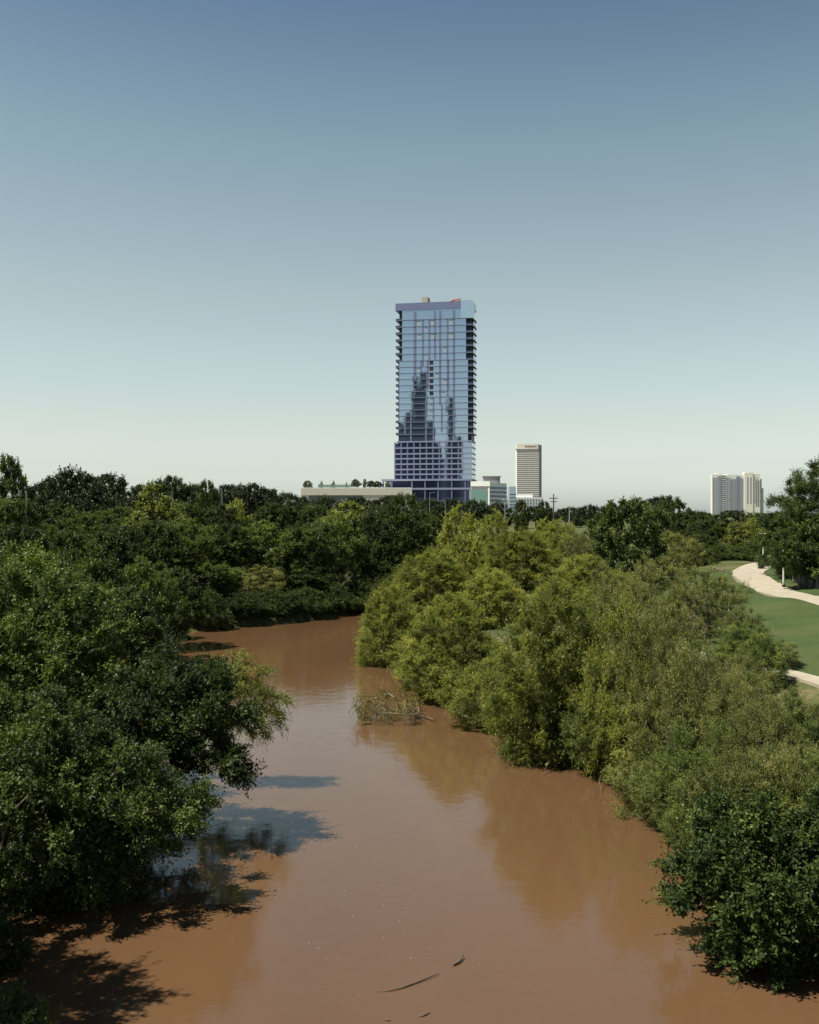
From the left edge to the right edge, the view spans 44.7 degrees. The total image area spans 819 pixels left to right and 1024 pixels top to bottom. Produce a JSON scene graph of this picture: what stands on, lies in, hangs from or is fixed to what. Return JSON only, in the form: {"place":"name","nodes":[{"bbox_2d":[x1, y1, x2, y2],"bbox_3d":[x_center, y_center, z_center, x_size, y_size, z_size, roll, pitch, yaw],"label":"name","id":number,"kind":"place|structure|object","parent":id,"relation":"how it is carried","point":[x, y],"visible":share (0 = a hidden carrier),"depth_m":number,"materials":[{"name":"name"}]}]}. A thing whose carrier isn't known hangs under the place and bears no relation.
{"place":"outdoors","nodes":[
{"label":"outdoors","id":0,"kind":"place"},
{"bbox_2d":[0,589,818,1023],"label":"river water","id":1,"kind":"structure","parent":0,"point":[336,867],"depth_m":27.96,"materials":[{"name":"brown liquid"}]},
{"bbox_2d":[0,907,40,975],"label":"shrub","id":2,"kind":"object","parent":1,"relation":"in","point":[17,942],"visible":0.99,"depth_m":23.88,"materials":[{"name":"green plant"}]},
{"bbox_2d":[0,978,52,1023],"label":"shrub","id":3,"kind":"object","parent":1,"relation":"in","point":[15,995],"visible":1,"depth_m":20.23,"materials":[{"name":"green plant"}]},
{"bbox_2d":[0,676,219,922],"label":"overhanging tree","id":4,"kind":"object","parent":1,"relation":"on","point":[22,755],"visible":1,"depth_m":27.25,"materials":[{"name":"green plant"}]},
{"bbox_2d":[0,727,226,870],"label":"overhanging tree","id":5,"kind":"object","parent":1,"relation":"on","point":[215,802],"visible":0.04,"depth_m":31.26,"materials":[{"name":"green plant"}]},
{"bbox_2d":[346,687,427,725],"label":"sunken branches","id":6,"kind":"object","parent":1,"relation":"in","point":[409,713],"visible":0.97,"depth_m":52.70,"materials":[{"name":"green plant"}]},
{"bbox_2d":[0,513,818,928],"bbox_3d":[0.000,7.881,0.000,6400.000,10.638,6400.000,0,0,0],"label":"ground","id":7,"kind":"structure","parent":0,"point":[810,691],"depth_m":98.05,"materials":[{"name":"green plant"}]},
{"bbox_2d":[0,453,34,524],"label":"tall tree","id":8,"kind":"object","parent":7,"relation":"on","point":[12,472],"visible":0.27,"depth_m":119.43,"materials":[{"name":"green plant"}]},
{"bbox_2d":[0,496,50,544],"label":"oak tree","id":9,"kind":"object","parent":7,"relation":"on","point":[6,505],"visible":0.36,"depth_m":99.77,"materials":[{"name":"green plant"}]},
{"bbox_2d":[0,521,54,581],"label":"oak tree","id":10,"kind":"object","parent":7,"relation":"on","point":[11,533],"visible":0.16,"depth_m":82.98,"materials":[{"name":"green plant"}]},
{"bbox_2d":[0,537,76,632],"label":"broadleaf tree","id":11,"kind":"object","parent":7,"relation":"on","point":[11,548],"visible":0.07,"depth_m":62.06,"materials":[{"name":"green plant"}]},
{"bbox_2d":[23,500,96,551],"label":"oak tree","id":12,"kind":"object","parent":7,"relation":"on","point":[55,511],"visible":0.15,"depth_m":110.04,"materials":[{"name":"green plant"}]},
{"bbox_2d":[26,518,102,575],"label":"broadleaf tree","id":13,"kind":"object","parent":7,"relation":"on","point":[61,535],"visible":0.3,"depth_m":86.92,"materials":[{"name":"green plant"}]},
{"bbox_2d":[0,541,144,755],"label":"overhanging tree","id":14,"kind":"object","parent":7,"relation":"on","point":[45,656],"visible":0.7,"depth_m":37.37,"materials":[{"name":"green plant"}]},
{"bbox_2d":[30,463,118,530],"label":"oak tree","id":15,"kind":"object","parent":7,"relation":"on","point":[76,495],"visible":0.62,"depth_m":162.17,"materials":[{"name":"green plant"}]},
{"bbox_2d":[30,543,138,635],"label":"oak tree","id":16,"kind":"object","parent":7,"relation":"on","point":[99,572],"visible":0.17,"depth_m":67.16,"materials":[{"name":"green plant"}]},
{"bbox_2d":[66,508,128,551],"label":"broadleaf tree","id":17,"kind":"object","parent":7,"relation":"on","point":[89,526],"visible":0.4,"depth_m":107.31,"materials":[{"name":"green plant"}]},
{"bbox_2d":[77,470,139,517],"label":"oak tree","id":18,"kind":"object","parent":7,"relation":"on","point":[117,489],"visible":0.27,"depth_m":187.75,"materials":[{"name":"green plant"}]},
{"bbox_2d":[71,581,170,674],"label":"oak tree","id":19,"kind":"object","parent":7,"relation":"on","point":[150,629],"visible":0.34,"depth_m":59.19,"materials":[{"name":"green plant"}]},
{"bbox_2d":[88,522,156,580],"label":"oak tree","id":20,"kind":"object","parent":7,"relation":"on","point":[112,539],"visible":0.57,"depth_m":91.03,"materials":[{"name":"green plant"}]},
{"bbox_2d":[123,554,182,634],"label":"broadleaf tree","id":21,"kind":"object","parent":7,"relation":"on","point":[139,576],"visible":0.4,"depth_m":71.65,"materials":[{"name":"green plant"}]},
{"bbox_2d":[39,625,269,814],"bbox_3d":[-9.234,7.775,34.061,9.288,7.684,6.002,0,0,0],"label":"overhanging tree","id":22,"kind":"object","parent":7,"relation":"on","point":[161,712],"visible":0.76,"depth_m":33.03,"materials":[{"name":"green plant"}]},
{"bbox_2d":[122,479,190,562],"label":"broadleaf tree","id":23,"kind":"object","parent":7,"relation":"on","point":[159,506],"visible":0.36,"depth_m":102.70,"materials":[{"name":"green plant"}]},
{"bbox_2d":[121,519,192,573],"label":"oak tree","id":24,"kind":"object","parent":7,"relation":"on","point":[164,553],"visible":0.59,"depth_m":95.51,"materials":[{"name":"green plant"}]},
{"bbox_2d":[138,475,204,518],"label":"broadleaf tree","id":25,"kind":"object","parent":7,"relation":"on","point":[176,488],"visible":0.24,"depth_m":197.81,"materials":[{"name":"green plant"}]},
{"bbox_2d":[139,564,217,647],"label":"oak tree","id":26,"kind":"object","parent":7,"relation":"on","point":[190,600],"visible":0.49,"depth_m":79.58,"materials":[{"name":"green plant"}]},
{"bbox_2d":[149,515,220,569],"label":"broadleaf tree","id":27,"kind":"object","parent":7,"relation":"on","point":[201,537],"visible":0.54,"depth_m":99.41,"materials":[{"name":"green plant"}]},
{"bbox_2d":[188,584,232,629],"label":"bush","id":28,"kind":"object","parent":7,"relation":"on","point":[223,613],"visible":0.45,"depth_m":92.55,"materials":[{"name":"green plant"}]},
{"bbox_2d":[184,558,244,593],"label":"broadleaf tree","id":29,"kind":"object","parent":7,"relation":"on","point":[225,572],"visible":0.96,"depth_m":97.94,"materials":[{"name":"green plant"}]},
{"bbox_2d":[185,501,248,555],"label":"oak tree","id":30,"kind":"object","parent":7,"relation":"on","point":[224,513],"visible":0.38,"depth_m":128.64,"materials":[{"name":"green plant"}]},
{"bbox_2d":[186,521,260,580],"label":"oak tree","id":31,"kind":"object","parent":7,"relation":"on","point":[231,545],"visible":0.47,"depth_m":104.61,"materials":[{"name":"green plant"}]},
{"bbox_2d":[216,589,267,618],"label":"bush","id":32,"kind":"object","parent":7,"relation":"on","point":[248,605],"visible":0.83,"depth_m":95.97,"materials":[{"name":"green plant"}]},
{"bbox_2d":[186,646,298,751],"bbox_3d":[-9.822,8.479,40.293,10.912,6.073,2.624,0,0,6],"label":"overhanging tree","id":33,"kind":"object","parent":7,"relation":"on","point":[263,699],"visible":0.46,"depth_m":39.74,"materials":[{"name":"green plant"}]},
{"bbox_2d":[220,482,282,518],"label":"broadleaf tree","id":34,"kind":"object","parent":7,"relation":"on","point":[259,496],"visible":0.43,"depth_m":193.77,"materials":[{"name":"green plant"}]},
{"bbox_2d":[228,563,290,597],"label":"tree","id":35,"kind":"object","parent":7,"relation":"on","point":[257,583],"visible":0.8,"depth_m":102.71,"materials":[{"name":"green plant"}]},
{"bbox_2d":[233,518,301,584],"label":"broadleaf tree","id":36,"kind":"object","parent":7,"relation":"on","point":[266,536],"visible":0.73,"depth_m":106.67,"materials":[{"name":"green plant"}]},
{"bbox_2d":[249,500,300,546],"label":"oak tree","id":37,"kind":"object","parent":7,"relation":"on","point":[266,510],"visible":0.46,"depth_m":141.12,"materials":[{"name":"green plant"}]},
{"bbox_2d":[253,586,300,614],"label":"bush","id":38,"kind":"object","parent":7,"relation":"on","point":[279,595],"visible":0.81,"depth_m":99.07,"materials":[{"name":"green plant"}]},
{"bbox_2d":[263,563,334,591],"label":"oak tree","id":39,"kind":"object","parent":7,"relation":"on","point":[316,579],"visible":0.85,"depth_m":105.33,"materials":[{"name":"green plant"}]},
{"bbox_2d":[281,585,334,612],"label":"bush","id":40,"kind":"object","parent":7,"relation":"on","point":[314,596],"visible":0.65,"depth_m":102.08,"materials":[{"name":"green plant"}]},
{"bbox_2d":[277,518,349,581],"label":"oak tree","id":41,"kind":"object","parent":7,"relation":"on","point":[307,533],"visible":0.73,"depth_m":108.86,"materials":[{"name":"green plant"}]},
{"bbox_2d":[303,513,367,576],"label":"broadleaf tree","id":42,"kind":"object","parent":7,"relation":"on","point":[353,543],"visible":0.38,"depth_m":114.53,"materials":[{"name":"green plant"}]},
{"bbox_2d":[316,581,362,611],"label":"bush","id":43,"kind":"object","parent":7,"relation":"on","point":[337,593],"visible":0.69,"depth_m":105.64,"materials":[{"name":"green plant"}]},
{"bbox_2d":[301,484,411,511],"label":"beige podium block","id":44,"kind":"structure","parent":7,"relation":"on","point":[339,494],"depth_m":712.00,"materials":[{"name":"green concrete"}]},
{"bbox_2d":[340,577,380,613],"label":"bush","id":45,"kind":"object","parent":7,"relation":"on","point":[363,588],"visible":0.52,"depth_m":109.18,"materials":[{"name":"green plant"}]},
{"bbox_2d":[340,509,404,584],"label":"oak tree","id":46,"kind":"object","parent":7,"relation":"on","point":[382,543],"visible":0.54,"depth_m":119.31,"materials":[{"name":"green plant"}]},
{"bbox_2d":[349,560,401,593],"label":"oak tree","id":47,"kind":"object","parent":7,"relation":"on","point":[370,572],"visible":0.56,"depth_m":115.20,"materials":[{"name":"green plant"}]},
{"bbox_2d":[351,578,424,667],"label":"willow tree","id":48,"kind":"object","parent":7,"relation":"on","point":[395,617],"visible":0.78,"depth_m":71.00,"materials":[{"name":"green plant"}]},
{"bbox_2d":[370,501,432,584],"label":"oak tree","id":49,"kind":"object","parent":7,"relation":"on","point":[402,532],"visible":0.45,"depth_m":124.35,"materials":[{"name":"green plant"}]},
{"bbox_2d":[382,297,476,512],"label":"glass tower","id":50,"kind":"structure","parent":7,"relation":"on","point":[434,448],"depth_m":739.97,"materials":[{"name":"blue glass"}]},
{"bbox_2d":[386,544,480,623],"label":"willow tree","id":51,"kind":"object","parent":7,"relation":"on","point":[431,573],"visible":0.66,"depth_m":84.56,"materials":[{"name":"green plant"}]},
{"bbox_2d":[386,589,498,700],"bbox_3d":[2.060,7.746,58.845,7.135,6.451,7.184,0,0,-42],"label":"willow tree","id":52,"kind":"object","parent":7,"relation":"on","point":[430,646],"visible":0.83,"depth_m":57.83,"materials":[{"name":"green plant"}]},
{"bbox_2d":[429,501,494,586],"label":"willow tree","id":53,"kind":"object","parent":7,"relation":"on","point":[472,544],"visible":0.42,"depth_m":138.69,"materials":[{"name":"green plant"}]},
{"bbox_2d":[429,653,516,725],"bbox_3d":[4.050,9.047,50.885,6.074,3.759,5.534,0,0,-23],"label":"bush","id":54,"kind":"object","parent":7,"relation":"on","point":[469,708],"visible":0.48,"depth_m":50.62,"materials":[{"name":"green plant"}]},
{"bbox_2d":[471,476,506,517],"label":"white office block","id":55,"kind":"structure","parent":7,"relation":"on","point":[488,489],"depth_m":683.42,"materials":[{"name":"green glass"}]},
{"bbox_2d":[470,505,514,571],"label":"willow tree","id":56,"kind":"object","parent":7,"relation":"on","point":[490,531],"visible":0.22,"depth_m":159.26,"materials":[{"name":"green plant"}]},
{"bbox_2d":[456,567,532,628],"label":"willow tree","id":57,"kind":"object","parent":7,"relation":"on","point":[495,606],"visible":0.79,"depth_m":74.86,"materials":[{"name":"green plant"}]},
{"bbox_2d":[470,526,567,594],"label":"willow tree","id":58,"kind":"object","parent":7,"relation":"on","point":[532,571],"visible":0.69,"depth_m":98.34,"materials":[{"name":"green plant"}]},
{"bbox_2d":[516,444,541,496],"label":"tan hotel tower","id":59,"kind":"structure","parent":7,"relation":"on","point":[528,468],"depth_m":1395.12,"materials":[{"name":"concrete"}]},
{"bbox_2d":[469,570,614,769],"bbox_3d":[6.134,6.934,45.001,6.940,8.779,6.990,0,0,2],"label":"willow tree","id":60,"kind":"object","parent":7,"relation":"on","point":[521,686],"visible":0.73,"depth_m":43.64,"materials":[{"name":"green plant"}]},
{"bbox_2d":[509,686,608,769],"bbox_3d":[6.850,9.400,43.967,5.051,3.886,4.409,0,0,22],"label":"bush","id":61,"kind":"object","parent":7,"relation":"on","point":[559,747],"visible":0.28,"depth_m":43.08,"materials":[{"name":"green plant"}]},
{"bbox_2d":[538,516,587,563],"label":"willow tree","id":62,"kind":"object","parent":7,"relation":"on","point":[553,540],"visible":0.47,"depth_m":148.96,"materials":[{"name":"green plant"}]},
{"bbox_2d":[530,552,614,613],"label":"willow tree","id":63,"kind":"object","parent":7,"relation":"on","point":[571,572],"visible":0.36,"depth_m":77.10,"materials":[{"name":"green plant"}]},
{"bbox_2d":[557,658,645,773],"bbox_3d":[8.043,8.500,41.715,4.261,5.379,4.580,0,0,-41],"label":"sapling","id":64,"kind":"object","parent":7,"relation":"on","point":[579,716],"visible":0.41,"depth_m":41.31,"materials":[{"name":"green plant"}]},
{"bbox_2d":[574,568,661,631],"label":"willow tree","id":65,"kind":"object","parent":7,"relation":"on","point":[585,590],"visible":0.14,"depth_m":65.79,"materials":[{"name":"green plant"}]},
{"bbox_2d":[568,582,679,778],"bbox_3d":[8.930,7.063,41.540,4.739,8.512,4.463,0,0,-10],"label":"willow tree","id":66,"kind":"object","parent":7,"relation":"on","point":[613,625],"visible":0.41,"depth_m":40.99,"materials":[{"name":"green plant"}]},
{"bbox_2d":[580,686,672,789],"bbox_3d":[9.226,8.876,40.057,4.954,4.424,4.538,0,0,13],"label":"bush","id":67,"kind":"object","parent":7,"relation":"on","point":[615,736],"visible":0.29,"depth_m":39.48,"materials":[{"name":"green plant"}]},
{"bbox_2d":[587,570,665,653],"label":"sapling","id":68,"kind":"object","parent":7,"relation":"on","point":[643,595],"visible":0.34,"depth_m":55.35,"materials":[{"name":"green plant"}]},
{"bbox_2d":[605,755,676,820],"bbox_3d":[8.516,10.222,36.592,2.969,2.594,3.536,0,0,44],"label":"bush","id":69,"kind":"object","parent":7,"relation":"on","point":[623,771],"visible":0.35,"depth_m":36.40,"materials":[{"name":"green plant"}]},
{"bbox_2d":[616,556,698,632],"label":"sapling","id":70,"kind":"object","parent":7,"relation":"on","point":[668,568],"visible":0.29,"depth_m":61.26,"materials":[{"name":"green plant"}]},
{"bbox_2d":[606,590,710,758],"bbox_3d":[10.079,7.069,40.436,4.357,7.837,4.073,0,0,7],"label":"sapling","id":71,"kind":"object","parent":7,"relation":"on","point":[659,647],"visible":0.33,"depth_m":40.05,"materials":[{"name":"green plant"}]},
{"bbox_2d":[621,660,705,770],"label":"sapling","id":72,"kind":"object","parent":7,"relation":"on","point":[642,711],"visible":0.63,"depth_m":37.56,"materials":[{"name":"green plant"}]},
{"bbox_2d":[621,710,710,833],"bbox_3d":[9.291,9.147,34.868,3.792,4.544,3.866,0,0,1],"label":"bush","id":73,"kind":"object","parent":7,"relation":"on","point":[664,759],"visible":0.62,"depth_m":34.63,"materials":[{"name":"green plant"}]},
{"bbox_2d":[643,591,703,680],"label":"sapling","id":74,"kind":"object","parent":7,"relation":"on","point":[680,619],"visible":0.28,"depth_m":48.64,"materials":[{"name":"green plant"}]},
{"bbox_2d":[648,529,707,573],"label":"tree","id":75,"kind":"object","parent":7,"relation":"on","point":[686,548],"visible":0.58,"depth_m":104.70,"materials":[{"name":"green plant"}]},
{"bbox_2d":[656,769,712,847],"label":"sapling","id":76,"kind":"object","parent":7,"relation":"on","point":[678,813],"visible":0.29,"depth_m":32.84,"materials":[{"name":"green plant"}]},
{"bbox_2d":[667,509,721,541],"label":"oak tree","id":77,"kind":"object","parent":7,"relation":"on","point":[682,522],"visible":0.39,"depth_m":149.00,"materials":[{"name":"green plant"}]},
{"bbox_2d":[653,559,750,636],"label":"sapling","id":78,"kind":"object","parent":7,"relation":"on","point":[709,583],"visible":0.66,"depth_m":59.65,"materials":[{"name":"green plant"}]},
{"bbox_2d":[650,627,757,773],"bbox_3d":[11.154,7.579,37.957,4.137,6.502,3.765,0,0,-11],"label":"sapling","id":79,"kind":"object","parent":7,"relation":"on","point":[713,677],"visible":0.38,"depth_m":37.55,"materials":[{"name":"green plant"}]},
{"bbox_2d":[684,579,724,643],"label":"sapling","id":80,"kind":"object","parent":7,"relation":"on","point":[706,605],"visible":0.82,"depth_m":57.00,"materials":[{"name":"green plant"}]},
{"bbox_2d":[685,517,736,543],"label":"oak tree","id":81,"kind":"object","parent":7,"relation":"on","point":[704,528],"visible":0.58,"depth_m":140.15,"materials":[{"name":"green plant"}]},
{"bbox_2d":[677,711,748,794],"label":"sapling","id":82,"kind":"object","parent":7,"relation":"on","point":[705,756],"visible":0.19,"depth_m":33.79,"materials":[{"name":"green plant"}]},
{"bbox_2d":[676,758,776,847],"bbox_3d":[9.954,9.480,31.587,3.686,3.394,3.020,0,0,-45],"label":"bush","id":83,"kind":"object","parent":7,"relation":"on","point":[702,783],"visible":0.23,"depth_m":31.58,"materials":[{"name":"green plant"}]},
{"bbox_2d":[638,779,818,992],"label":"broadleaf bush","id":84,"kind":"object","parent":7,"relation":"on","point":[778,916],"visible":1,"depth_m":23.78,"materials":[{"name":"green plant"}]},
{"bbox_2d":[711,472,763,513],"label":"residential high rise","id":85,"kind":"structure","parent":7,"relation":"on","point":[744,490],"depth_m":1501.14,"materials":[{"name":"beige concrete"}]},
{"bbox_2d":[712,603,769,653],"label":"sapling","id":86,"kind":"object","parent":7,"relation":"on","point":[732,619],"visible":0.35,"depth_m":51.94,"materials":[{"name":"green plant"}]},
{"bbox_2d":[702,702,783,787],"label":"sapling","id":87,"kind":"object","parent":7,"relation":"on","point":[738,718],"visible":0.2,"depth_m":33.83,"materials":[{"name":"green plant"}]},
{"bbox_2d":[693,660,794,756],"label":"sapling","id":88,"kind":"object","parent":7,"relation":"on","point":[746,692],"visible":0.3,"depth_m":35.99,"materials":[{"name":"green plant"}]},
{"bbox_2d":[711,617,776,667],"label":"sapling","id":89,"kind":"object","parent":7,"relation":"on","point":[735,643],"visible":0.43,"depth_m":49.93,"materials":[{"name":"green plant"}]},
{"bbox_2d":[709,652,785,705],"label":"sapling","id":90,"kind":"object","parent":7,"relation":"on","point":[748,663],"visible":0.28,"depth_m":42.83,"materials":[{"name":"green plant"}]},
{"bbox_2d":[705,743,797,847],"bbox_3d":[10.952,9.099,31.895,2.862,3.565,3.417,0,0,9],"label":"bush","id":91,"kind":"object","parent":7,"relation":"on","point":[745,781],"visible":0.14,"depth_m":31.58,"materials":[{"name":"green plant"}]},
{"bbox_2d":[735,622,792,684],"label":"sapling","id":92,"kind":"object","parent":7,"relation":"on","point":[767,660],"visible":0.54,"depth_m":45.75,"materials":[{"name":"green plant"}]},
{"bbox_2d":[722,691,817,785],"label":"bush","id":93,"kind":"object","parent":7,"relation":"on","point":[788,740],"visible":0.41,"depth_m":33.70,"materials":[{"name":"green plant"}]},
{"bbox_2d":[727,738,817,839],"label":"bush","id":94,"kind":"object","parent":7,"relation":"on","point":[771,766],"visible":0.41,"depth_m":31.08,"materials":[{"name":"green plant"}]},
{"bbox_2d":[759,682,818,762],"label":"sapling","id":95,"kind":"object","parent":7,"relation":"on","point":[796,701],"visible":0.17,"depth_m":36.70,"materials":[{"name":"green plant"}]},
{"bbox_2d":[764,525,818,588],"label":"oak tree","id":96,"kind":"object","parent":7,"relation":"on","point":[785,558],"visible":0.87,"depth_m":84.31,"materials":[{"name":"green plant"}]},
{"bbox_2d":[765,568,818,595],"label":"grass verge","id":97,"kind":"object","parent":7,"relation":"on","point":[791,584],"depth_m":87.97,"materials":[{"name":"green plant"}]},
{"bbox_2d":[747,468,818,568],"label":"conifer tree","id":98,"kind":"object","parent":97,"relation":"on","point":[777,516],"visible":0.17,"depth_m":97.89,"materials":[{"name":"green plant"}]},
{"bbox_2d":[765,456,818,570],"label":"conifer tree","id":99,"kind":"object","parent":97,"relation":"on","point":[803,506],"visible":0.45,"depth_m":89.73,"materials":[{"name":"green plant"}]},
{"bbox_2d":[780,518,818,583],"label":"oak tree","id":100,"kind":"object","parent":97,"relation":"on","point":[809,529],"visible":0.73,"depth_m":83.46,"materials":[{"name":"green plant"}]},
{"bbox_2d":[778,739,818,830],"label":"sapling","id":101,"kind":"object","parent":7,"relation":"on","point":[811,767],"visible":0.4,"depth_m":30.80,"materials":[{"name":"green plant"}]},
{"bbox_2d":[0,0,818,512],"label":"sky","id":102,"kind":"structure","parent":0,"point":[216,216],"materials":[{"name":"blue"}]},
{"bbox_2d":[572,570,818,675],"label":"lawn","id":103,"kind":"structure","parent":0,"point":[795,621],"depth_m":65.03,"materials":[{"name":"green plant"}]},
{"bbox_2d":[585,493,672,583],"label":"magnolia tree","id":104,"kind":"object","parent":103,"relation":"on","point":[629,509],"visible":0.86,"depth_m":96.94,"materials":[{"name":"green plant"}]},
{"bbox_2d":[732,562,818,604],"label":"path","id":105,"kind":"structure","parent":0,"point":[763,582],"depth_m":88.58,"materials":[{"name":"concrete"}]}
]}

